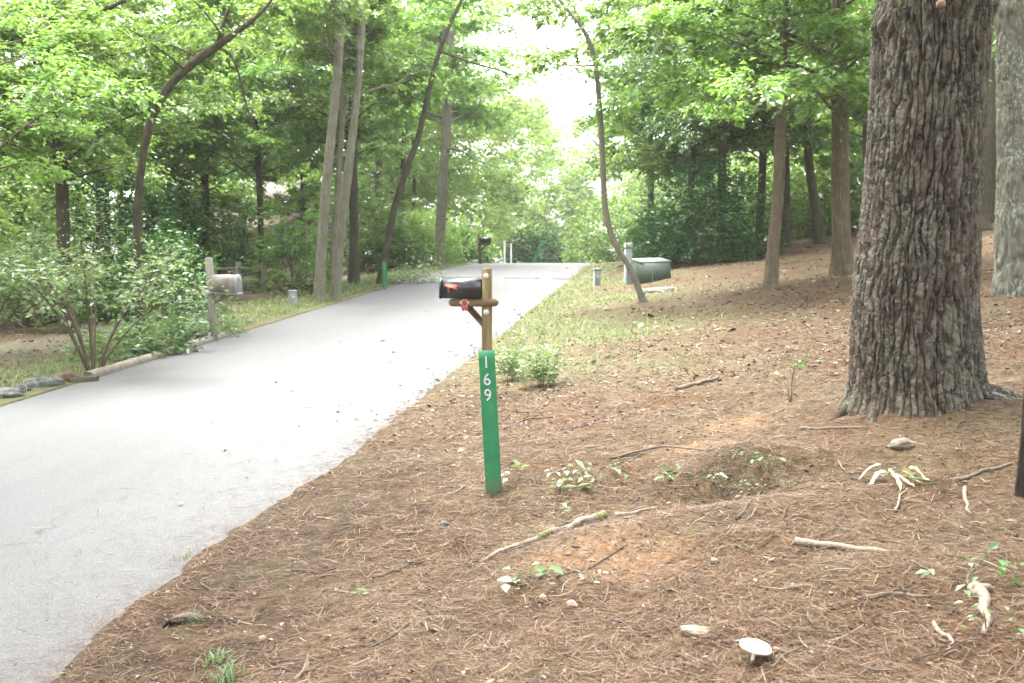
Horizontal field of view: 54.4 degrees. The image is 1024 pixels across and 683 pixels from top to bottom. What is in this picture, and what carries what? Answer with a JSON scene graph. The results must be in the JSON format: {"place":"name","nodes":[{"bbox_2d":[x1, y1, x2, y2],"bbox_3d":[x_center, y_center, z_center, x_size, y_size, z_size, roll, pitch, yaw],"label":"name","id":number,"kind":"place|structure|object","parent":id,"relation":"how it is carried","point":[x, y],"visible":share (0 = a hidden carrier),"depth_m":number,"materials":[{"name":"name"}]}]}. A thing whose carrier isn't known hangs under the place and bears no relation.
{"place":"outdoors","nodes":[
{"label":"outdoors","id":0,"kind":"place"},
{"bbox_2d":[0,263,593,682],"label":"road","id":1,"kind":"structure","parent":0,"point":[59,447],"depth_m":9.05,"materials":[{"name":"asphalt"}]},
{"bbox_2d":[0,259,832,398],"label":"grass","id":2,"kind":"structure","parent":0,"point":[358,284],"depth_m":18.13,"materials":[{"name":"plant"}]},
{"bbox_2d":[1,0,869,262],"label":"sky","id":3,"kind":"structure","parent":0,"point":[576,98],"materials":[{"name":"white"}]},
{"bbox_2d":[0,222,1023,682],"bbox_3d":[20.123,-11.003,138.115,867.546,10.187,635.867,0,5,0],"label":"ground","id":4,"kind":"structure","parent":0,"point":[222,582],"depth_m":5.84,"materials":[{"name":"soil"}]},
{"bbox_2d":[0,387,24,397],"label":"rock","id":5,"kind":"object","parent":4,"relation":"on","point":[8,392],"visible":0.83,"depth_m":11.02,"materials":[{"name":"grey stone"}]},
{"bbox_2d":[22,377,55,387],"bbox_3d":[-5.544,0.503,11.708,0.396,0.180,0.204,-2,5,-21],"label":"rock","id":6,"kind":"object","parent":4,"relation":"on","point":[33,382],"visible":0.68,"depth_m":11.63,"materials":[{"name":"grey stone"}]},
{"bbox_2d":[0,229,103,329],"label":"arching shrub","id":7,"kind":"object","parent":4,"relation":"on","point":[5,295],"visible":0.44,"depth_m":14.56,"materials":[{"name":"green plant"}]},
{"bbox_2d":[0,124,131,329],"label":"hedge shrub","id":8,"kind":"object","parent":4,"relation":"on","point":[49,225],"visible":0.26,"depth_m":19.79,"materials":[{"name":"green plant"}]},
{"bbox_2d":[68,375,98,382],"bbox_3d":[-5.171,0.483,12.027,0.343,0.139,0.130,-2,5,-24],"label":"timber block","id":9,"kind":"object","parent":4,"relation":"on","point":[87,378],"depth_m":11.98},
{"bbox_2d":[0,0,181,186],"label":"maple tree","id":10,"kind":"object","parent":4,"relation":"on","point":[55,85],"visible":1,"depth_m":13.31,"materials":[{"name":"green plant"}]},
{"bbox_2d":[44,308,177,362],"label":"kerb plant","id":11,"kind":"object","parent":4,"relation":"on","point":[125,327],"visible":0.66,"depth_m":13.69,"materials":[{"name":"green plant"}]},
{"bbox_2d":[10,149,215,320],"bbox_3d":[-8.504,-2.433,21.437,3.970,3.938,3.851,0,5,0],"label":"hedge shrub","id":12,"kind":"object","parent":4,"relation":"on","point":[123,202],"visible":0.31,"depth_m":21.14,"materials":[{"name":"green plant"}]},
{"bbox_2d":[0,181,229,370],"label":"arching shrub","id":13,"kind":"object","parent":4,"relation":"on","point":[56,280],"visible":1,"depth_m":12.28,"materials":[{"name":"green plant"}]},
{"bbox_2d":[1,0,258,286],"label":"oak tree","id":14,"kind":"object","parent":4,"relation":"on","point":[136,8],"visible":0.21,"depth_m":23.55,"materials":[{"name":"green plant"}]},
{"bbox_2d":[0,0,274,333],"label":"forest tree","id":15,"kind":"object","parent":4,"relation":"on","point":[95,149],"visible":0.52,"depth_m":17.66,"materials":[{"name":"green plant"}]},
{"bbox_2d":[71,218,235,321],"bbox_3d":[-7.199,-1.399,19.432,3.366,2.072,2.610,0,5,0],"label":"hedge shrub","id":16,"kind":"object","parent":4,"relation":"on","point":[110,310],"visible":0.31,"depth_m":19.26,"materials":[{"name":"green plant"}]},
{"bbox_2d":[83,332,234,376],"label":"kerb","id":17,"kind":"structure","parent":4,"relation":"on","point":[120,365],"depth_m":13.35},
{"bbox_2d":[106,304,218,356],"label":"kerb plant","id":18,"kind":"object","parent":4,"relation":"on","point":[181,342],"visible":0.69,"depth_m":14.27,"materials":[{"name":"green plant"}]},
{"bbox_2d":[105,147,240,296],"bbox_3d":[-9.014,-3.008,25.346,3.632,3.966,3.332,3,6,35],"label":"hedge shrub","id":19,"kind":"object","parent":4,"relation":"on","point":[191,224],"visible":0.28,"depth_m":25.25,"materials":[{"name":"green plant"}]},
{"bbox_2d":[162,612,203,626],"bbox_3d":[-1.648,1.396,4.999,0.206,0.054,0.054,-1,5,-13],"label":"bark piece","id":20,"kind":"object","parent":4,"relation":"on","point":[186,615],"visible":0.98,"depth_m":4.99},
{"bbox_2d":[55,0,323,335],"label":"leaning tree","id":21,"kind":"object","parent":4,"relation":"on","point":[209,52],"visible":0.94,"depth_m":15.97,"materials":[{"name":"green plant"}]},
{"bbox_2d":[149,282,237,340],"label":"kerb plant","id":22,"kind":"object","parent":4,"relation":"on","point":[197,323],"visible":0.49,"depth_m":15.74,"materials":[{"name":"green plant"}]},
{"bbox_2d":[69,0,346,283],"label":"oak tree","id":23,"kind":"object","parent":4,"relation":"on","point":[240,192],"visible":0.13,"depth_m":29.99,"materials":[{"name":"green plant"}]},
{"bbox_2d":[156,137,273,275],"bbox_3d":[-10.100,-4.772,33.760,4.258,5.357,3.281,1,5,12],"label":"hedge shrub","id":24,"kind":"object","parent":4,"relation":"on","point":[225,248],"visible":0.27,"depth_m":33.51,"materials":[{"name":"green plant"}]},
{"bbox_2d":[196,644,233,666],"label":"grass tuft","id":25,"kind":"object","parent":4,"relation":"on","point":[218,656],"visible":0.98,"depth_m":4.47,"materials":[{"name":"green plant"}]},
{"bbox_2d":[201,257,242,340],"bbox_3d":[-4.495,-0.535,15.463,0.627,1.539,0.214,1,5,14],"label":"mailbox","id":26,"kind":"object","parent":4,"relation":"on","point":[232,284],"visible":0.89,"depth_m":15.40,"materials":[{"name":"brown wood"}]},
{"bbox_2d":[234,274,241,291],"bbox_3d":[-4.215,-0.901,15.364,0.052,0.274,0.214,1,5,14],"label":"door","id":27,"kind":"structure","parent":26,"relation":"in","point":[237,279],"depth_m":15.34,"materials":[{"name":"grey metal"}]},
{"bbox_2d":[192,296,252,335],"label":"kerb plant","id":28,"kind":"object","parent":4,"relation":"on","point":[233,317],"visible":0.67,"depth_m":16.22,"materials":[{"name":"green plant"}]},
{"bbox_2d":[197,650,252,682],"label":"grass tuft","id":29,"kind":"object","parent":4,"relation":"on","point":[225,675],"visible":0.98,"depth_m":4.29,"materials":[{"name":"green plant"}]},
{"bbox_2d":[213,262,266,292],"bbox_3d":[-6.612,-1.394,24.065,1.937,1.066,0.170,3,6,34],"label":"rail fence","id":30,"kind":"object","parent":4,"relation":"on","point":[238,268],"visible":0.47,"depth_m":23.83,"materials":[{"name":"brown wood"}]},
{"bbox_2d":[169,22,324,254],"bbox_3d":[-10.386,-8.509,38.379,5.761,11.962,6.553,3,5,34],"label":"forest tree","id":31,"kind":"object","parent":4,"relation":"on","point":[267,205],"visible":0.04,"depth_m":38.16,"materials":[{"name":"green plant"}]},
{"bbox_2d":[236,293,270,301],"bbox_3d":[-5.902,-0.990,22.743,0.914,0.235,0.060,2,5,19],"label":"edging board","id":32,"kind":"object","parent":4,"relation":"on","point":[250,296],"visible":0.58,"depth_m":22.72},
{"bbox_2d":[108,0,428,287],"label":"maple tree","id":33,"kind":"object","parent":4,"relation":"on","point":[259,72],"visible":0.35,"depth_m":26.04,"materials":[{"name":"green plant"}]},
{"bbox_2d":[240,193,333,294],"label":"viburnum shrub","id":34,"kind":"object","parent":4,"relation":"on","point":[302,263],"visible":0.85,"depth_m":23.50,"materials":[{"name":"green plant"}]},
{"bbox_2d":[210,180,371,268],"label":"house","id":35,"kind":"structure","parent":4,"relation":"on","point":[270,190],"depth_m":43.89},
{"bbox_2d":[272,225,297,254],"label":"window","id":36,"kind":"structure","parent":35,"relation":"in","point":[286,226],"depth_m":43.79,"materials":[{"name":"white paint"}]},
{"bbox_2d":[220,20,374,267],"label":"forest tree","id":37,"kind":"object","parent":4,"relation":"on","point":[304,187],"visible":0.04,"depth_m":40.28,"materials":[{"name":"green plant"}]},
{"bbox_2d":[205,7,442,283],"bbox_3d":[-4.849,-5.970,27.109,6.198,8.896,6.928,0,5,0],"label":"forest tree","id":38,"kind":"object","parent":4,"relation":"on","point":[353,271],"visible":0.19,"depth_m":26.75,"materials":[{"name":"green plant"}]},
{"bbox_2d":[227,0,439,300],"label":"beech tree","id":39,"kind":"object","parent":4,"relation":"on","point":[336,282],"visible":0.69,"depth_m":21.63,"materials":[{"name":"green plant"}]},
{"bbox_2d":[264,0,410,302],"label":"beech tree","id":40,"kind":"object","parent":4,"relation":"on","point":[337,26],"visible":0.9,"depth_m":21.18,"materials":[{"name":"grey plant"}]},
{"bbox_2d":[243,0,433,287],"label":"forest tree","id":41,"kind":"object","parent":4,"relation":"on","point":[319,98],"visible":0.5,"depth_m":24.60,"materials":[{"name":"green plant"}]},
{"bbox_2d":[286,153,422,274],"bbox_3d":[-5.117,-4.181,32.678,4.459,4.074,3.745,0,5,0],"label":"hedge shrub","id":42,"kind":"object","parent":4,"relation":"on","point":[364,202],"visible":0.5,"depth_m":32.35,"materials":[{"name":"green plant"}]},
{"bbox_2d":[321,1,452,251],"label":"forest tree","id":43,"kind":"object","parent":4,"relation":"on","point":[364,158],"visible":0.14,"depth_m":41.43,"materials":[{"name":"green plant"}]},
{"bbox_2d":[371,555,428,578],"bbox_3d":[-0.597,1.245,5.486,0.071,0.056,0.416,4,6,43],"label":"stick","id":44,"kind":"object","parent":4,"relation":"on","point":[391,571],"visible":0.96,"depth_m":5.41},
{"bbox_2d":[367,597,438,648],"bbox_3d":[-0.473,1.310,4.652,0.069,0.060,0.618,2,5,26],"label":"stick","id":45,"kind":"object","parent":4,"relation":"on","point":[385,639],"visible":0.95,"depth_m":4.49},
{"bbox_2d":[359,214,447,270],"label":"verge bush","id":46,"kind":"object","parent":4,"relation":"on","point":[415,251],"visible":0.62,"depth_m":32.51,"materials":[{"name":"green plant"}]},
{"bbox_2d":[387,256,446,283],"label":"verge plant","id":47,"kind":"object","parent":4,"relation":"on","point":[413,275],"visible":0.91,"depth_m":26.34,"materials":[{"name":"green plant"}]},
{"bbox_2d":[329,0,521,284],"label":"leaning tree","id":48,"kind":"object","parent":4,"relation":"on","point":[427,93],"visible":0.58,"depth_m":25.67,"materials":[{"name":"green plant"}]},
{"bbox_2d":[396,208,468,263],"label":"verge bush","id":49,"kind":"object","parent":4,"relation":"on","point":[450,242],"visible":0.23,"depth_m":35.70,"materials":[{"name":"green plant"}]},
{"bbox_2d":[0,0,873,282],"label":"woodland","id":50,"kind":"object","parent":4,"relation":"on","point":[573,192],"visible":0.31,"depth_m":54.79,"materials":[{"name":"green plant"}]},
{"bbox_2d":[360,0,523,264],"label":"oak tree","id":51,"kind":"object","parent":4,"relation":"on","point":[478,114],"visible":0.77,"depth_m":33.72,"materials":[{"name":"green plant"}]},
{"bbox_2d":[439,268,498,350],"bbox_3d":[-0.459,0.050,10.562,0.637,1.654,0.190,1,5,10],"label":"mailbox","id":52,"kind":"object","parent":4,"relation":"on","point":[468,294],"visible":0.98,"depth_m":10.46,"materials":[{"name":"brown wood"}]},
{"bbox_2d":[445,213,503,262],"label":"verge bush","id":53,"kind":"object","parent":4,"relation":"on","point":[473,254],"visible":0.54,"depth_m":38.53,"materials":[{"name":"green plant"}]},
{"bbox_2d":[477,233,491,263],"bbox_3d":[-1.031,-3.319,36.804,0.540,1.351,0.170,1,5,10],"label":"mailbox","id":54,"kind":"object","parent":4,"relation":"on","point":[484,241],"visible":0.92,"depth_m":36.76,"materials":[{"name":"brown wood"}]},
{"bbox_2d":[478,350,501,493],"bbox_3d":[-0.142,0.618,6.680,0.166,1.118,0.023,0,5,-3],"label":"address marker","id":55,"kind":"object","parent":4,"relation":"on","point":[489,412],"visible":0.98,"depth_m":6.67,"materials":[{"name":"metal"}]},
{"bbox_2d":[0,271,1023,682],"bbox_3d":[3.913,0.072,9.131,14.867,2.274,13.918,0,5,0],"label":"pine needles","id":56,"kind":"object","parent":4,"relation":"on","point":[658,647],"visible":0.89,"depth_m":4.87,"materials":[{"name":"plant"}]},
{"bbox_2d":[953,600,1023,633],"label":"seedling","id":57,"kind":"object","parent":56,"relation":"on","point":[1007,620],"visible":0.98,"depth_m":3.65,"materials":[{"name":"green plant"}]},
{"bbox_2d":[0,228,1023,459],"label":"dry leaves","id":58,"kind":"object","parent":4,"relation":"on","point":[639,326],"visible":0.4,"depth_m":13.48,"materials":[{"name":"brown plant"}]},
{"bbox_2d":[495,328,531,379],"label":"weed","id":59,"kind":"object","parent":4,"relation":"on","point":[510,365],"visible":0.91,"depth_m":11.30,"materials":[{"name":"green plant"}]},
{"bbox_2d":[497,561,563,591],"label":"seedling","id":60,"kind":"object","parent":4,"relation":"on","point":[506,587],"visible":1,"depth_m":4.90,"materials":[{"name":"green plant"}]},
{"bbox_2d":[497,222,577,262],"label":"roadside bush","id":61,"kind":"object","parent":4,"relation":"on","point":[549,248],"visible":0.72,"depth_m":49.74,"materials":[{"name":"green plant"}]},
{"bbox_2d":[513,342,568,388],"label":"weed","id":62,"kind":"object","parent":4,"relation":"on","point":[539,373],"visible":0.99,"depth_m":10.64,"materials":[{"name":"green plant"}]},
{"bbox_2d":[478,510,607,562],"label":"fallen branch","id":63,"kind":"object","parent":4,"relation":"on","point":[577,521],"visible":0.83,"depth_m":5.69,"materials":[{"name":"wood"}]},
{"bbox_2d":[501,460,585,483],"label":"seedling","id":64,"kind":"object","parent":4,"relation":"on","point":[580,463],"visible":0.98,"depth_m":6.77,"materials":[{"name":"green plant"}]},
{"bbox_2d":[549,474,591,495],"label":"seedling","id":65,"kind":"object","parent":4,"relation":"on","point":[558,483],"visible":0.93,"depth_m":6.47,"materials":[{"name":"green plant"}]},
{"bbox_2d":[145,305,1023,682],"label":"twig litter","id":66,"kind":"object","parent":4,"relation":"on","point":[647,551],"visible":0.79,"depth_m":4.87,"materials":[{"name":"wood"}]},
{"bbox_2d":[502,0,682,302],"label":"curved tree","id":67,"kind":"object","parent":4,"relation":"on","point":[599,30],"visible":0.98,"depth_m":18.21,"materials":[{"name":"green plant"}]},
{"bbox_2d":[559,462,628,486],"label":"seedling","id":68,"kind":"object","parent":4,"relation":"on","point":[602,476],"visible":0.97,"depth_m":6.51,"materials":[{"name":"green plant"}]},
{"bbox_2d":[593,268,600,285],"bbox_3d":[2.056,-1.511,24.071,0.163,0.536,0.153,-1,5,-17],"label":"utility pedestal","id":69,"kind":"object","parent":4,"relation":"on","point":[596,276],"visible":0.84,"depth_m":24.01,"materials":[{"name":"grey plastic"}]},
{"bbox_2d":[560,183,663,262],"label":"roadside bush","id":70,"kind":"object","parent":4,"relation":"on","point":[601,252],"visible":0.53,"depth_m":40.43,"materials":[{"name":"green plant"}]},
{"bbox_2d":[624,243,632,283],"bbox_3d":[2.743,-1.795,23.508,0.170,1.071,0.160,-1,5,-17],"label":"utility pedestal","id":71,"kind":"object","parent":4,"relation":"on","point":[628,247],"visible":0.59,"depth_m":23.44,"materials":[{"name":"grey plastic"}]},
{"bbox_2d":[632,258,670,283],"bbox_3d":[3.279,-1.643,23.535,0.743,0.684,0.840,-1,5,-9],"label":"utility cabinet","id":72,"kind":"object","parent":4,"relation":"on","point":[647,270],"visible":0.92,"depth_m":23.16,"materials":[{"name":"metal"}]},
{"bbox_2d":[572,0,731,255],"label":"maple tree","id":73,"kind":"object","parent":4,"relation":"on","point":[613,133],"visible":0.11,"depth_m":36.00,"materials":[{"name":"green plant"}]},
{"bbox_2d":[613,195,714,267],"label":"laurel shrub","id":74,"kind":"object","parent":4,"relation":"on","point":[632,238],"visible":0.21,"depth_m":29.54,"materials":[{"name":"green plant"}]},
{"bbox_2d":[608,445,725,465],"bbox_3d":[1.076,0.753,6.662,0.963,0.225,0.344,4,6,41],"label":"stick","id":75,"kind":"object","parent":4,"relation":"on","point":[628,453],"visible":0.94,"depth_m":6.90,"materials":[{"name":"wood"}]},
{"bbox_2d":[680,625,711,636],"bbox_3d":[0.770,1.196,4.098,0.162,0.043,0.091,2,5,20],"label":"stone","id":76,"kind":"object","parent":4,"relation":"on","point":[690,630],"visible":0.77,"depth_m":4.08,"materials":[{"name":"stone"}]},
{"bbox_2d":[675,375,718,390],"bbox_3d":[1.790,0.397,9.516,0.123,0.100,0.762,4,6,38],"label":"stick","id":77,"kind":"object","parent":4,"relation":"on","point":[687,385],"visible":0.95,"depth_m":9.45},
{"bbox_2d":[570,0,828,228],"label":"maple tree","id":78,"kind":"object","parent":4,"relation":"on","point":[628,159],"visible":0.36,"depth_m":30.18,"materials":[{"name":"green plant"}]},
{"bbox_2d":[628,154,792,264],"bbox_3d":[5.364,-3.582,27.455,4.713,3.172,3.372,0,5,0],"label":"laurel shrub","id":79,"kind":"object","parent":4,"relation":"on","point":[706,179],"visible":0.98,"depth_m":26.89,"materials":[{"name":"green plant"}]},
{"bbox_2d":[674,465,762,497],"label":"seedling","id":80,"kind":"object","parent":4,"relation":"on","point":[721,473],"visible":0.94,"depth_m":5.86,"materials":[{"name":"green plant"}]},
{"bbox_2d":[581,0,864,258],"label":"hemlock tree","id":81,"kind":"object","parent":4,"relation":"on","point":[721,146],"visible":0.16,"depth_m":27.94,"materials":[{"name":"green plant"}]},
{"bbox_2d":[679,155,804,245],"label":"understory bush","id":82,"kind":"object","parent":4,"relation":"on","point":[733,165],"visible":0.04,"depth_m":41.15,"materials":[{"name":"green plant"}]},
{"bbox_2d":[662,12,831,246],"bbox_3d":[7.854,-8.191,32.300,6.173,10.294,6.153,0,5,0],"label":"forest tree","id":83,"kind":"object","parent":4,"relation":"on","point":[763,163],"visible":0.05,"depth_m":32.55,"materials":[{"name":"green plant"}]},
{"bbox_2d":[739,638,771,662],"bbox_3d":[0.918,1.175,3.752,0.117,0.091,0.120,0,5,0],"label":"mushroom","id":84,"kind":"object","parent":4,"relation":"on","point":[754,647],"visible":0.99,"depth_m":3.73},
{"bbox_2d":[706,127,831,240],"bbox_3d":[10.068,-5.965,37.706,5.585,4.482,4.378,0,5,0],"label":"understory bush","id":85,"kind":"object","parent":4,"relation":"on","point":[770,184],"visible":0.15,"depth_m":37.08,"materials":[{"name":"green plant"}]},
{"bbox_2d":[678,50,869,247],"bbox_3d":[8.050,-7.735,30.243,6.728,9.839,6.064,3,5,31],"label":"forest tree","id":86,"kind":"object","parent":4,"relation":"on","point":[786,209],"visible":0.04,"depth_m":30.66,"materials":[{"name":"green plant"}]},
{"bbox_2d":[679,0,869,128],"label":"maple tree","id":87,"kind":"object","parent":4,"relation":"on","point":[828,123],"visible":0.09,"depth_m":24.44,"materials":[{"name":"green plant"}]},
{"bbox_2d":[587,0,991,289],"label":"maple tree","id":88,"kind":"object","parent":4,"relation":"on","point":[726,86],"visible":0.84,"depth_m":16.77,"materials":[{"name":"green plant"}]},
{"bbox_2d":[713,1,869,243],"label":"forest tree","id":89,"kind":"object","parent":4,"relation":"on","point":[819,234],"visible":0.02,"depth_m":29.65,"materials":[{"name":"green plant"}]},
{"bbox_2d":[762,354,822,401],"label":"seedling","id":90,"kind":"object","parent":4,"relation":"on","point":[798,367],"visible":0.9,"depth_m":7.95,"materials":[{"name":"green plant"}]},
{"bbox_2d":[733,128,862,238],"bbox_3d":[11.524,-5.587,35.659,7.150,4.299,3.993,0,5,0],"label":"understory bush","id":91,"kind":"object","parent":4,"relation":"on","point":[795,199],"visible":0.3,"depth_m":35.13,"materials":[{"name":"green plant"}]},
{"bbox_2d":[602,0,995,276],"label":"oak tree","id":92,"kind":"object","parent":4,"relation":"on","point":[842,261],"visible":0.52,"depth_m":18.19,"materials":[{"name":"green plant"}]},
{"bbox_2d":[793,0,870,181],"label":"oak tree","id":93,"kind":"object","parent":4,"relation":"on","point":[863,137],"visible":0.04,"depth_m":32.43,"materials":[{"name":"green plant"}]},
{"bbox_2d":[800,426,867,429],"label":"stick","id":94,"kind":"object","parent":4,"relation":"on","point":[822,428],"visible":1,"depth_m":6.73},
{"bbox_2d":[808,127,862,227],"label":"understory bush","id":95,"kind":"object","parent":4,"relation":"on","point":[860,187],"visible":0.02,"depth_m":38.18,"materials":[{"name":"green plant"}]},
{"bbox_2d":[792,537,891,553],"bbox_3d":[1.526,0.957,4.633,0.061,0.069,0.488,-4,6,-44],"label":"stick","id":96,"kind":"object","parent":4,"relation":"on","point":[803,541],"visible":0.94,"depth_m":4.67,"materials":[{"name":"wood"}]},
{"bbox_2d":[858,464,935,490],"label":"withered plant","id":97,"kind":"object","parent":4,"relation":"on","point":[895,476],"visible":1,"depth_m":5.55,"materials":[{"name":"beige plant"}]},
{"bbox_2d":[864,591,930,599],"bbox_3d":[1.574,1.040,4.073,0.265,0.027,0.054,0,5,0],"label":"stick","id":98,"kind":"object","parent":4,"relation":"on","point":[888,593],"visible":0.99,"depth_m":4.07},
{"bbox_2d":[888,438,915,448],"bbox_3d":[2.407,0.630,6.152,0.174,0.082,0.118,0,5,0],"label":"stone","id":99,"kind":"object","parent":4,"relation":"on","point":[902,443],"visible":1,"depth_m":6.10,"materials":[{"name":"stone"}]},
{"bbox_2d":[827,0,1022,423],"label":"pine tree","id":100,"kind":"object","parent":4,"relation":"on","point":[916,349],"visible":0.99,"depth_m":6.67,"materials":[{"name":"brown plant"}]},
{"bbox_2d":[866,4,995,230],"bbox_3d":[12.050,-7.008,25.633,6.156,8.409,5.313,0,5,0],"label":"forest tree","id":101,"kind":"object","parent":4,"relation":"on","point":[990,128],"visible":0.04,"depth_m":25.50,"materials":[{"name":"brown plant"}]},
{"bbox_2d":[931,620,954,645],"bbox_3d":[1.620,1.097,3.742,0.035,0.035,0.198,0,5,0],"label":"stick","id":102,"kind":"object","parent":4,"relation":"on","point":[948,636],"visible":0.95,"depth_m":3.72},
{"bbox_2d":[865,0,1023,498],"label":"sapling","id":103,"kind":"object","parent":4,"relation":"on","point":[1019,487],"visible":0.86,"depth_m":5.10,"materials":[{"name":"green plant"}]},
{"bbox_2d":[915,542,1023,596],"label":"seedling","id":104,"kind":"object","parent":4,"relation":"on","point":[994,545],"visible":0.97,"depth_m":3.98,"materials":[{"name":"green plant"}]},
{"bbox_2d":[966,581,994,635],"bbox_3d":[1.793,1.018,3.828,0.103,0.095,0.415,2,5,27],"label":"driftwood","id":105,"kind":"object","parent":4,"relation":"on","point":[977,587],"visible":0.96,"depth_m":3.88,"materials":[{"name":"wood"}]},
{"bbox_2d":[952,462,1011,481],"bbox_3d":[2.609,0.723,5.552,0.365,0.100,0.075,-1,5,-13],"label":"stick","id":106,"kind":"object","parent":4,"relation":"on","point":[969,476],"visible":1,"depth_m":5.56,"materials":[{"name":"wood"}]},
{"bbox_2d":[990,122,996,222],"bbox_3d":[13.729,-7.906,27.967,5.462,9.128,6.272,0,5,0],"label":"forest tree","id":107,"kind":"object","parent":4,"relation":"on","point":[993,190],"depth_m":28.55,"materials":[{"name":"brown plant"}]},
{"bbox_2d":[991,0,1023,296],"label":"pale barked tree","id":108,"kind":"object","parent":4,"relation":"on","point":[1008,262],"visible":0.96,"depth_m":12.07,"materials":[{"name":"grey plant"}]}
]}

